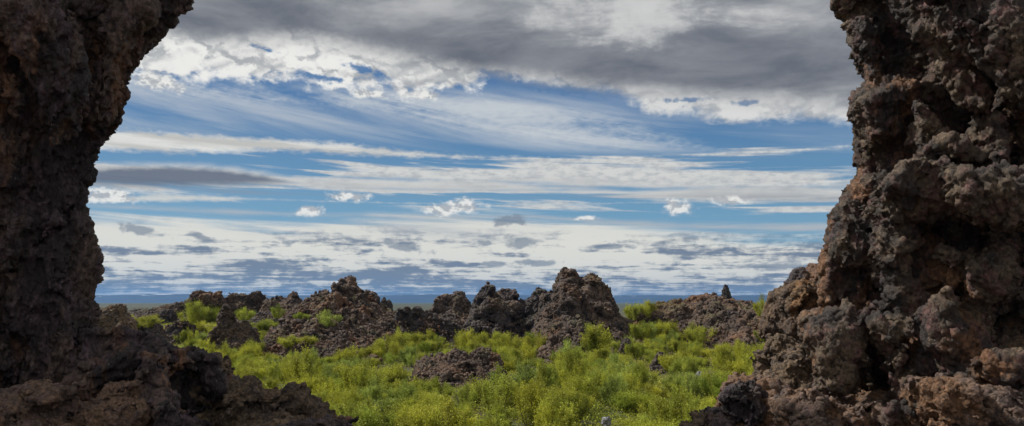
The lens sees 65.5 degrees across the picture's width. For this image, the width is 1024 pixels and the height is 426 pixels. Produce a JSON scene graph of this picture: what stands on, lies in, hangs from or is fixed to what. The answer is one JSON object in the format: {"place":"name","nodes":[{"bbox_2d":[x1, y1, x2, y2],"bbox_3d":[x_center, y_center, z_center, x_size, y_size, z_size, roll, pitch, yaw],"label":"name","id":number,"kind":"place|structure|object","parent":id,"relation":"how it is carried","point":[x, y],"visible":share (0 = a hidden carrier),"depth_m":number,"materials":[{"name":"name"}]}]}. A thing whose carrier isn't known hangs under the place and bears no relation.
{"place":"outdoors","nodes":[
{"label":"outdoors","id":0,"kind":"place"},
{"bbox_2d":[98,303,760,425],"bbox_3d":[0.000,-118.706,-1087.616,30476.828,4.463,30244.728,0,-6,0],"label":"ground","id":1,"kind":"structure","parent":0,"point":[424,306],"depth_m":78.19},
{"bbox_2d":[0,379,189,425],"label":"lava slab","id":2,"kind":"structure","parent":1,"relation":"on","point":[43,402],"depth_m":9.74,"materials":[{"name":"stone"}]},
{"bbox_2d":[146,394,193,425],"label":"lava slab","id":3,"kind":"structure","parent":2,"relation":"on","point":[165,412],"depth_m":9.94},
{"bbox_2d":[0,0,194,387],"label":"cave wall","id":4,"kind":"structure","parent":1,"relation":"on","point":[67,68],"depth_m":12.04,"materials":[{"name":"stone"}]},
{"bbox_2d":[99,303,138,330],"bbox_3d":[-24.721,9.050,50.638,7.365,6.574,5.845,0,-6,0],"label":"lava outcrop","id":5,"kind":"object","parent":1,"relation":"on","point":[112,316],"visible":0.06,"depth_m":49.58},
{"bbox_2d":[60,324,239,425],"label":"lava hump","id":6,"kind":"object","parent":1,"relation":"on","point":[158,364],"visible":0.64,"depth_m":11.50,"materials":[{"name":"stone"}]},
{"bbox_2d":[138,322,172,344],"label":"lava outcrop","id":7,"kind":"object","parent":1,"relation":"on","point":[158,328],"visible":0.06,"depth_m":65.39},
{"bbox_2d":[131,314,164,327],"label":"shrub","id":8,"kind":"object","parent":7,"relation":"on","point":[150,321],"visible":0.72,"depth_m":65.15,"materials":[{"name":"green plant"}]},
{"bbox_2d":[127,301,184,324],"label":"lava ridge","id":9,"kind":"structure","parent":1,"relation":"on","point":[168,312],"depth_m":106.08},
{"bbox_2d":[164,319,206,344],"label":"lava outcrop","id":10,"kind":"object","parent":1,"relation":"on","point":[170,331],"visible":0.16,"depth_m":77.12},
{"bbox_2d":[174,290,226,322],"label":"lava crag","id":11,"kind":"structure","parent":1,"relation":"on","point":[216,298],"depth_m":106.63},
{"bbox_2d":[206,304,259,352],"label":"rock spire","id":12,"kind":"object","parent":1,"relation":"on","point":[237,334],"visible":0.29,"depth_m":71.03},
{"bbox_2d":[234,306,255,320],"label":"shrub","id":13,"kind":"object","parent":12,"relation":"on","point":[245,314],"visible":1,"depth_m":71.19,"materials":[{"name":"green plant"}]},
{"bbox_2d":[225,291,265,316],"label":"lava crag","id":14,"kind":"structure","parent":1,"relation":"on","point":[251,301],"depth_m":109.34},
{"bbox_2d":[206,310,288,338],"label":"lava ridge","id":15,"kind":"structure","parent":1,"relation":"on","point":[261,315],"depth_m":90.53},
{"bbox_2d":[249,317,279,330],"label":"shrub","id":16,"kind":"object","parent":15,"relation":"on","point":[266,325],"visible":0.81,"depth_m":85.13,"materials":[{"name":"green plant"}]},
{"bbox_2d":[238,343,263,359],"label":"shrub","id":17,"kind":"object","parent":1,"relation":"on","point":[256,350],"visible":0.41,"depth_m":66.25,"materials":[{"name":"green plant"}]},
{"bbox_2d":[233,363,269,379],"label":"shrub","id":18,"kind":"object","parent":1,"relation":"on","point":[257,372],"visible":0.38,"depth_m":50.65,"materials":[{"name":"green plant"}]},
{"bbox_2d":[185,346,336,425],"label":"lava outcrop","id":19,"kind":"object","parent":1,"relation":"on","point":[249,400],"visible":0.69,"depth_m":11.53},
{"bbox_2d":[276,414,358,425],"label":"lava boulder","id":20,"kind":"object","parent":19,"relation":"on","point":[332,420],"visible":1,"depth_m":10.54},
{"bbox_2d":[263,355,291,383],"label":"shrub","id":21,"kind":"object","parent":1,"relation":"on","point":[279,374],"visible":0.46,"depth_m":53.74,"materials":[{"name":"green plant"}]},
{"bbox_2d":[262,291,304,311],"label":"lava crag","id":22,"kind":"structure","parent":1,"relation":"on","point":[294,298],"depth_m":103.30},
{"bbox_2d":[280,349,308,381],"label":"shrub","id":23,"kind":"object","parent":1,"relation":"on","point":[286,371],"visible":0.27,"depth_m":49.32,"materials":[{"name":"green plant"}]},
{"bbox_2d":[286,342,325,383],"bbox_3d":[-11.825,8.968,45.795,2.275,3.101,2.478,1,-7,-11],"label":"shrub","id":24,"kind":"object","parent":1,"relation":"on","point":[299,367],"visible":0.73,"depth_m":45.58,"materials":[{"name":"green plant"}]},
{"bbox_2d":[281,368,336,394],"bbox_3d":[-10.662,9.251,42.063,2.985,2.075,2.076,1,-6,-7],"label":"shrub","id":25,"kind":"object","parent":1,"relation":"on","point":[315,384],"visible":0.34,"depth_m":42.05,"materials":[{"name":"green plant"}]},
{"bbox_2d":[259,275,396,366],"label":"lava crag","id":26,"kind":"structure","parent":1,"relation":"on","point":[349,301],"depth_m":80.34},
{"bbox_2d":[314,307,341,326],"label":"shrub","id":27,"kind":"object","parent":26,"relation":"on","point":[326,317],"visible":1,"depth_m":77.14,"materials":[{"name":"green plant"}]},
{"bbox_2d":[322,386,364,406],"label":"shrub","id":28,"kind":"object","parent":1,"relation":"on","point":[330,399],"visible":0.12,"depth_m":38.29,"materials":[{"name":"green plant"}]},
{"bbox_2d":[333,345,364,362],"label":"shrub","id":29,"kind":"object","parent":1,"relation":"on","point":[349,354],"visible":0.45,"depth_m":62.14,"materials":[{"name":"green plant"}]},
{"bbox_2d":[324,397,381,420],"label":"shrub","id":30,"kind":"object","parent":1,"relation":"on","point":[341,409],"visible":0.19,"depth_m":34.10,"materials":[{"name":"green plant"}]},
{"bbox_2d":[339,382,373,412],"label":"shrub","id":31,"kind":"object","parent":1,"relation":"on","point":[352,395],"visible":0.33,"depth_m":35.61,"materials":[{"name":"green plant"}]},
{"bbox_2d":[337,356,386,390],"bbox_3d":[-8.221,9.150,43.523,2.515,2.698,2.134,-4,-8,35],"label":"shrub","id":32,"kind":"object","parent":1,"relation":"on","point":[359,378],"visible":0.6,"depth_m":43.23,"materials":[{"name":"green plant"}]},
{"bbox_2d":[355,372,386,402],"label":"shrub","id":33,"kind":"object","parent":1,"relation":"on","point":[370,392],"visible":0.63,"depth_m":39.85,"materials":[{"name":"green plant"}]},
{"bbox_2d":[343,404,399,425],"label":"shrub","id":34,"kind":"object","parent":1,"relation":"on","point":[370,418],"visible":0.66,"depth_m":30.95,"materials":[{"name":"green plant"}]},
{"bbox_2d":[364,397,398,412],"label":"shrub","id":35,"kind":"object","parent":1,"relation":"on","point":[383,403],"visible":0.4,"depth_m":38.62,"materials":[{"name":"green plant"}]},
{"bbox_2d":[370,336,394,357],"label":"shrub","id":36,"kind":"object","parent":1,"relation":"on","point":[382,343],"visible":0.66,"depth_m":70.72,"materials":[{"name":"green plant"}]},
{"bbox_2d":[368,359,409,383],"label":"shrub","id":37,"kind":"object","parent":1,"relation":"on","point":[394,372],"visible":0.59,"depth_m":47.51,"materials":[{"name":"green plant"}]},
{"bbox_2d":[384,325,406,352],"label":"shrub","id":38,"kind":"object","parent":1,"relation":"on","point":[397,338],"visible":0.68,"depth_m":73.41,"materials":[{"name":"green plant"}]},
{"bbox_2d":[380,399,424,425],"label":"shrub","id":39,"kind":"object","parent":1,"relation":"on","point":[390,411],"visible":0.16,"depth_m":32.42,"materials":[{"name":"green plant"}]},
{"bbox_2d":[385,379,421,402],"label":"shrub","id":40,"kind":"object","parent":1,"relation":"on","point":[404,389],"visible":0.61,"depth_m":40.11,"materials":[{"name":"green plant"}]},
{"bbox_2d":[390,393,421,411],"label":"shrub","id":41,"kind":"object","parent":1,"relation":"on","point":[410,402],"visible":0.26,"depth_m":37.94,"materials":[{"name":"green plant"}]},
{"bbox_2d":[398,343,417,365],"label":"shrub","id":42,"kind":"object","parent":1,"relation":"on","point":[409,353],"visible":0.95,"depth_m":65.49,"materials":[{"name":"green plant"}]},
{"bbox_2d":[389,375,434,396],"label":"shrub","id":43,"kind":"object","parent":1,"relation":"on","point":[397,383],"visible":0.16,"depth_m":43.34,"materials":[{"name":"green plant"}]},
{"bbox_2d":[400,330,428,346],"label":"shrub","id":44,"kind":"object","parent":1,"relation":"on","point":[414,337],"visible":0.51,"depth_m":79.38,"materials":[{"name":"green plant"}]},
{"bbox_2d":[391,400,454,425],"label":"shrub","id":45,"kind":"object","parent":1,"relation":"on","point":[413,416],"visible":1,"depth_m":27.89,"materials":[{"name":"green plant"}]},
{"bbox_2d":[385,306,463,344],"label":"lava outcrop","id":46,"kind":"object","parent":1,"relation":"on","point":[415,314],"visible":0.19,"depth_m":83.17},
{"bbox_2d":[416,388,448,403],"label":"shrub","id":47,"kind":"object","parent":1,"relation":"on","point":[427,395],"visible":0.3,"depth_m":38.90,"materials":[{"name":"green plant"}]},
{"bbox_2d":[413,376,452,400],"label":"shrub","id":48,"kind":"object","parent":1,"relation":"on","point":[433,389],"visible":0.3,"depth_m":40.43,"materials":[{"name":"green plant"}]},
{"bbox_2d":[161,321,735,425],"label":"ground cover","id":49,"kind":"object","parent":1,"relation":"on","point":[593,410],"visible":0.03,"depth_m":40.30,"materials":[{"name":"green plant"}]},
{"bbox_2d":[418,390,478,425],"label":"shrub","id":50,"kind":"object","parent":1,"relation":"on","point":[450,415],"visible":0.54,"depth_m":29.74,"materials":[{"name":"green plant"}]},
{"bbox_2d":[431,291,471,327],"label":"lava crag","id":51,"kind":"structure","parent":1,"relation":"on","point":[455,302],"depth_m":97.03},
{"bbox_2d":[434,395,475,424],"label":"shrub","id":52,"kind":"object","parent":1,"relation":"on","point":[464,404],"visible":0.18,"depth_m":32.64,"materials":[{"name":"green plant"}]},
{"bbox_2d":[412,346,507,388],"bbox_3d":[-3.568,10.582,51.762,9.323,3.637,10.067,0,-6,0],"label":"lava boulder","id":53,"kind":"object","parent":1,"relation":"on","point":[442,370],"visible":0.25,"depth_m":51.77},
{"bbox_2d":[451,329,476,348],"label":"shrub","id":54,"kind":"object","parent":1,"relation":"on","point":[461,336],"visible":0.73,"depth_m":74.49,"materials":[{"name":"green plant"}]},
{"bbox_2d":[451,380,478,405],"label":"shrub","id":55,"kind":"object","parent":1,"relation":"on","point":[465,393],"visible":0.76,"depth_m":39.57,"materials":[{"name":"green plant"}]},
{"bbox_2d":[131,304,800,393],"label":"rubble","id":56,"kind":"object","parent":1,"relation":"on","point":[325,351],"visible":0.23,"depth_m":75.24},
{"bbox_2d":[176,299,209,324],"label":"shrub","id":57,"kind":"object","parent":56,"relation":"on","point":[191,311],"visible":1,"depth_m":77.97,"materials":[{"name":"green plant"}]},
{"bbox_2d":[198,304,221,321],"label":"shrub","id":58,"kind":"object","parent":56,"relation":"on","point":[212,314],"visible":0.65,"depth_m":105.23,"materials":[{"name":"green plant"}]},
{"bbox_2d":[276,334,318,347],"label":"shrub","id":59,"kind":"object","parent":56,"relation":"on","point":[290,341],"visible":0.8,"depth_m":69.10,"materials":[{"name":"green plant"}]},
{"bbox_2d":[578,321,612,355],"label":"shrub","id":60,"kind":"object","parent":56,"relation":"on","point":[595,338],"visible":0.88,"depth_m":69.22,"materials":[{"name":"green plant"}]},
{"bbox_2d":[461,416,509,425],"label":"shrub","id":61,"kind":"object","parent":1,"relation":"on","point":[487,421],"visible":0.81,"depth_m":31.86,"materials":[{"name":"green plant"}]},
{"bbox_2d":[467,362,519,412],"bbox_3d":[-0.857,8.285,37.459,2.490,2.516,2.917,-3,-7,24],"label":"shrub","id":62,"kind":"object","parent":1,"relation":"on","point":[501,390],"visible":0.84,"depth_m":37.18,"materials":[{"name":"green plant"}]},
{"bbox_2d":[482,398,518,423],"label":"shrub","id":63,"kind":"object","parent":1,"relation":"on","point":[498,412],"visible":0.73,"depth_m":33.91,"materials":[{"name":"green plant"}]},
{"bbox_2d":[462,281,546,339],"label":"lava crag","id":64,"kind":"structure","parent":1,"relation":"on","point":[502,307],"depth_m":87.73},
{"bbox_2d":[494,333,518,351],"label":"shrub","id":65,"kind":"object","parent":1,"relation":"on","point":[505,340],"visible":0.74,"depth_m":75.30,"materials":[{"name":"green plant"}]},
{"bbox_2d":[488,359,538,387],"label":"shrub","id":66,"kind":"object","parent":1,"relation":"on","point":[524,375],"visible":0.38,"depth_m":41.48,"materials":[{"name":"green plant"}]},
{"bbox_2d":[516,338,538,361],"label":"shrub","id":67,"kind":"object","parent":1,"relation":"on","point":[528,352],"visible":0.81,"depth_m":68.74,"materials":[{"name":"green plant"}]},
{"bbox_2d":[510,372,557,425],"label":"shrub","id":68,"kind":"object","parent":1,"relation":"on","point":[532,394],"visible":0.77,"depth_m":33.10,"materials":[{"name":"green plant"}]},
{"bbox_2d":[521,332,546,349],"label":"shrub","id":69,"kind":"object","parent":1,"relation":"on","point":[541,340],"visible":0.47,"depth_m":73.08,"materials":[{"name":"green plant"}]},
{"bbox_2d":[530,360,559,389],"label":"shrub","id":70,"kind":"object","parent":1,"relation":"on","point":[545,373],"visible":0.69,"depth_m":48.81,"materials":[{"name":"green plant"}]},
{"bbox_2d":[532,387,578,425],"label":"shrub","id":71,"kind":"object","parent":1,"relation":"on","point":[546,417],"visible":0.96,"depth_m":29.36,"materials":[{"name":"green plant"}]},
{"bbox_2d":[549,382,592,423],"bbox_3d":[2.440,8.316,34.491,1.818,1.940,1.635,3,-7,-26],"label":"shrub","id":72,"kind":"object","parent":1,"relation":"on","point":[583,405],"visible":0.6,"depth_m":34.34,"materials":[{"name":"green plant"}]},
{"bbox_2d":[554,342,590,389],"bbox_3d":[3.578,9.265,47.591,2.381,3.206,1.935,-1,-7,11],"label":"shrub","id":73,"kind":"object","parent":1,"relation":"on","point":[571,359],"visible":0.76,"depth_m":47.51,"materials":[{"name":"green plant"}]},
{"bbox_2d":[561,371,604,406],"bbox_3d":[3.310,8.732,39.002,2.083,2.185,2.426,1,-6,-6],"label":"shrub","id":74,"kind":"object","parent":1,"relation":"on","point":[577,384],"visible":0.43,"depth_m":38.45,"materials":[{"name":"green plant"}]},
{"bbox_2d":[530,267,647,364],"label":"lava crag","id":75,"kind":"structure","parent":1,"relation":"on","point":[573,299],"depth_m":80.47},
{"bbox_2d":[582,361,617,404],"bbox_3d":[4.816,9.306,43.781,2.078,2.468,2.038,0,-6,2],"label":"shrub","id":76,"kind":"object","parent":1,"relation":"on","point":[600,378],"visible":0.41,"depth_m":43.52,"materials":[{"name":"green plant"}]},
{"bbox_2d":[590,343,618,359],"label":"shrub","id":77,"kind":"object","parent":1,"relation":"on","point":[605,352],"visible":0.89,"depth_m":67.56,"materials":[{"name":"green plant"}]},
{"bbox_2d":[597,370,628,408],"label":"shrub","id":78,"kind":"object","parent":1,"relation":"on","point":[615,382],"visible":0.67,"depth_m":41.27,"materials":[{"name":"green plant"}]},
{"bbox_2d":[612,369,643,393],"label":"shrub","id":79,"kind":"object","parent":1,"relation":"on","point":[630,381],"visible":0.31,"depth_m":42.54,"materials":[{"name":"green plant"}]},
{"bbox_2d":[610,386,659,414],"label":"shrub","id":80,"kind":"object","parent":1,"relation":"on","point":[627,401],"visible":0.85,"depth_m":39.55,"materials":[{"name":"green plant"}]},
{"bbox_2d":[624,340,646,359],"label":"shrub","id":81,"kind":"object","parent":1,"relation":"on","point":[632,348],"visible":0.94,"depth_m":69.84,"materials":[{"name":"green plant"}]},
{"bbox_2d":[628,321,652,339],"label":"shrub","id":82,"kind":"object","parent":1,"relation":"on","point":[636,330],"visible":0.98,"depth_m":80.56,"materials":[{"name":"green plant"}]},
{"bbox_2d":[628,361,659,387],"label":"shrub","id":83,"kind":"object","parent":1,"relation":"on","point":[637,371],"visible":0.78,"depth_m":50.22,"materials":[{"name":"green plant"}]},
{"bbox_2d":[624,414,678,425],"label":"shrub","id":84,"kind":"object","parent":1,"relation":"on","point":[644,424],"visible":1,"depth_m":27.44,"materials":[{"name":"green plant"}]},
{"bbox_2d":[636,396,672,418],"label":"shrub","id":85,"kind":"object","parent":1,"relation":"on","point":[651,410],"visible":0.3,"depth_m":36.66,"materials":[{"name":"green plant"}]},
{"bbox_2d":[643,381,671,405],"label":"shrub","id":86,"kind":"object","parent":1,"relation":"on","point":[659,391],"visible":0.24,"depth_m":41.07,"materials":[{"name":"green plant"}]},
{"bbox_2d":[653,319,680,335],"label":"shrub","id":87,"kind":"object","parent":1,"relation":"on","point":[662,328],"visible":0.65,"depth_m":83.02,"materials":[{"name":"green plant"}]},
{"bbox_2d":[658,348,693,372],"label":"shrub","id":88,"kind":"object","parent":1,"relation":"on","point":[665,363],"visible":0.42,"depth_m":59.39,"materials":[{"name":"green plant"}]},
{"bbox_2d":[650,380,705,424],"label":"shrub","id":89,"kind":"object","parent":1,"relation":"on","point":[661,409],"visible":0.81,"depth_m":30.85,"materials":[{"name":"green plant"}]},
{"bbox_2d":[660,369,699,389],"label":"shrub","id":90,"kind":"object","parent":1,"relation":"on","point":[678,377],"visible":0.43,"depth_m":49.70,"materials":[{"name":"green plant"}]},
{"bbox_2d":[668,354,699,375],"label":"shrub","id":91,"kind":"object","parent":1,"relation":"on","point":[685,364],"visible":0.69,"depth_m":55.25,"materials":[{"name":"green plant"}]},
{"bbox_2d":[682,373,707,398],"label":"shrub","id":92,"kind":"object","parent":1,"relation":"on","point":[692,380],"visible":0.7,"depth_m":46.13,"materials":[{"name":"green plant"}]},
{"bbox_2d":[683,322,717,345],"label":"shrub","id":93,"kind":"object","parent":1,"relation":"on","point":[692,334],"visible":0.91,"depth_m":78.96,"materials":[{"name":"green plant"}]},
{"bbox_2d":[697,370,727,398],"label":"shrub","id":94,"kind":"object","parent":1,"relation":"on","point":[715,383],"visible":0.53,"depth_m":45.02,"materials":[{"name":"green plant"}]},
{"bbox_2d":[696,366,729,388],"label":"shrub","id":95,"kind":"object","parent":1,"relation":"on","point":[707,376],"visible":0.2,"depth_m":47.57,"materials":[{"name":"green plant"}]},
{"bbox_2d":[632,292,800,350],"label":"lava ridge","id":96,"kind":"structure","parent":1,"relation":"on","point":[713,308],"depth_m":84.82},
{"bbox_2d":[622,301,644,320],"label":"shrub","id":97,"kind":"object","parent":96,"relation":"on","point":[630,314],"visible":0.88,"depth_m":88.15,"materials":[{"name":"green plant"}]},
{"bbox_2d":[639,299,659,317],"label":"shrub","id":98,"kind":"object","parent":96,"relation":"on","point":[648,305],"visible":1,"depth_m":87.16,"materials":[{"name":"green plant"}]},
{"bbox_2d":[708,341,737,372],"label":"shrub","id":99,"kind":"object","parent":1,"relation":"on","point":[724,352],"visible":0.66,"depth_m":55.27,"materials":[{"name":"green plant"}]},
{"bbox_2d":[714,359,744,374],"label":"shrub","id":100,"kind":"object","parent":1,"relation":"on","point":[731,367],"visible":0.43,"depth_m":52.31,"materials":[{"name":"green plant"}]},
{"bbox_2d":[731,337,759,362],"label":"shrub","id":101,"kind":"object","parent":1,"relation":"on","point":[737,349],"visible":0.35,"depth_m":59.83,"materials":[{"name":"green plant"}]},
{"bbox_2d":[714,371,924,425],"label":"rock ledge","id":102,"kind":"object","parent":1,"relation":"on","point":[876,400],"visible":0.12,"depth_m":11.84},
{"bbox_2d":[679,410,729,425],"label":"lava rock","id":103,"kind":"object","parent":102,"relation":"on","point":[700,417],"visible":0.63,"depth_m":11.48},
{"bbox_2d":[690,379,768,425],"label":"lava boulder","id":104,"kind":"object","parent":102,"relation":"on","point":[740,401],"visible":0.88,"depth_m":11.42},
{"bbox_2d":[750,333,813,389],"bbox_3d":[5.539,3.336,14.942,2.436,2.115,1.963,3,-7,-22],"label":"lava boulder","id":105,"kind":"object","parent":102,"relation":"on","point":[783,356],"visible":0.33,"depth_m":14.75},
{"bbox_2d":[752,277,818,342],"bbox_3d":[5.967,2.079,16.795,1.453,1.440,1.809,0,-6,0],"label":"lava boulder","id":106,"kind":"object","parent":105,"relation":"on","point":[785,304],"visible":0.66,"depth_m":16.29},
{"bbox_2d":[781,263,817,286],"bbox_3d":[6.869,2.080,18.119,1.774,1.896,1.372,0,-6,0],"label":"lava rock","id":107,"kind":"object","parent":106,"relation":"on","point":[809,273],"visible":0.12,"depth_m":17.93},
{"bbox_2d":[767,386,870,425],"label":"lava boulder","id":108,"kind":"object","parent":102,"relation":"on","point":[800,406],"visible":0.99,"depth_m":10.79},
{"bbox_2d":[881,394,918,425],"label":"lava rock","id":109,"kind":"object","parent":102,"relation":"on","point":[895,413],"visible":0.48,"depth_m":10.55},
{"bbox_2d":[899,372,1023,425],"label":"lava slab","id":110,"kind":"structure","parent":102,"relation":"on","point":[942,399],"depth_m":10.00,"materials":[{"name":"stone"}]},
{"bbox_2d":[796,0,1023,402],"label":"cave wall","id":111,"kind":"structure","parent":1,"relation":"on","point":[920,267],"depth_m":11.48,"materials":[{"name":"stone"}]},
{"bbox_2d":[94,294,766,302],"bbox_3d":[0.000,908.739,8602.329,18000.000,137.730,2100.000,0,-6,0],"label":"mountains","id":112,"kind":"structure","parent":0,"point":[174,298],"depth_m":8037.31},
{"bbox_2d":[86,0,863,295],"label":"sky","id":113,"kind":"structure","parent":0,"point":[270,147],"materials":[{"name":"blue"}]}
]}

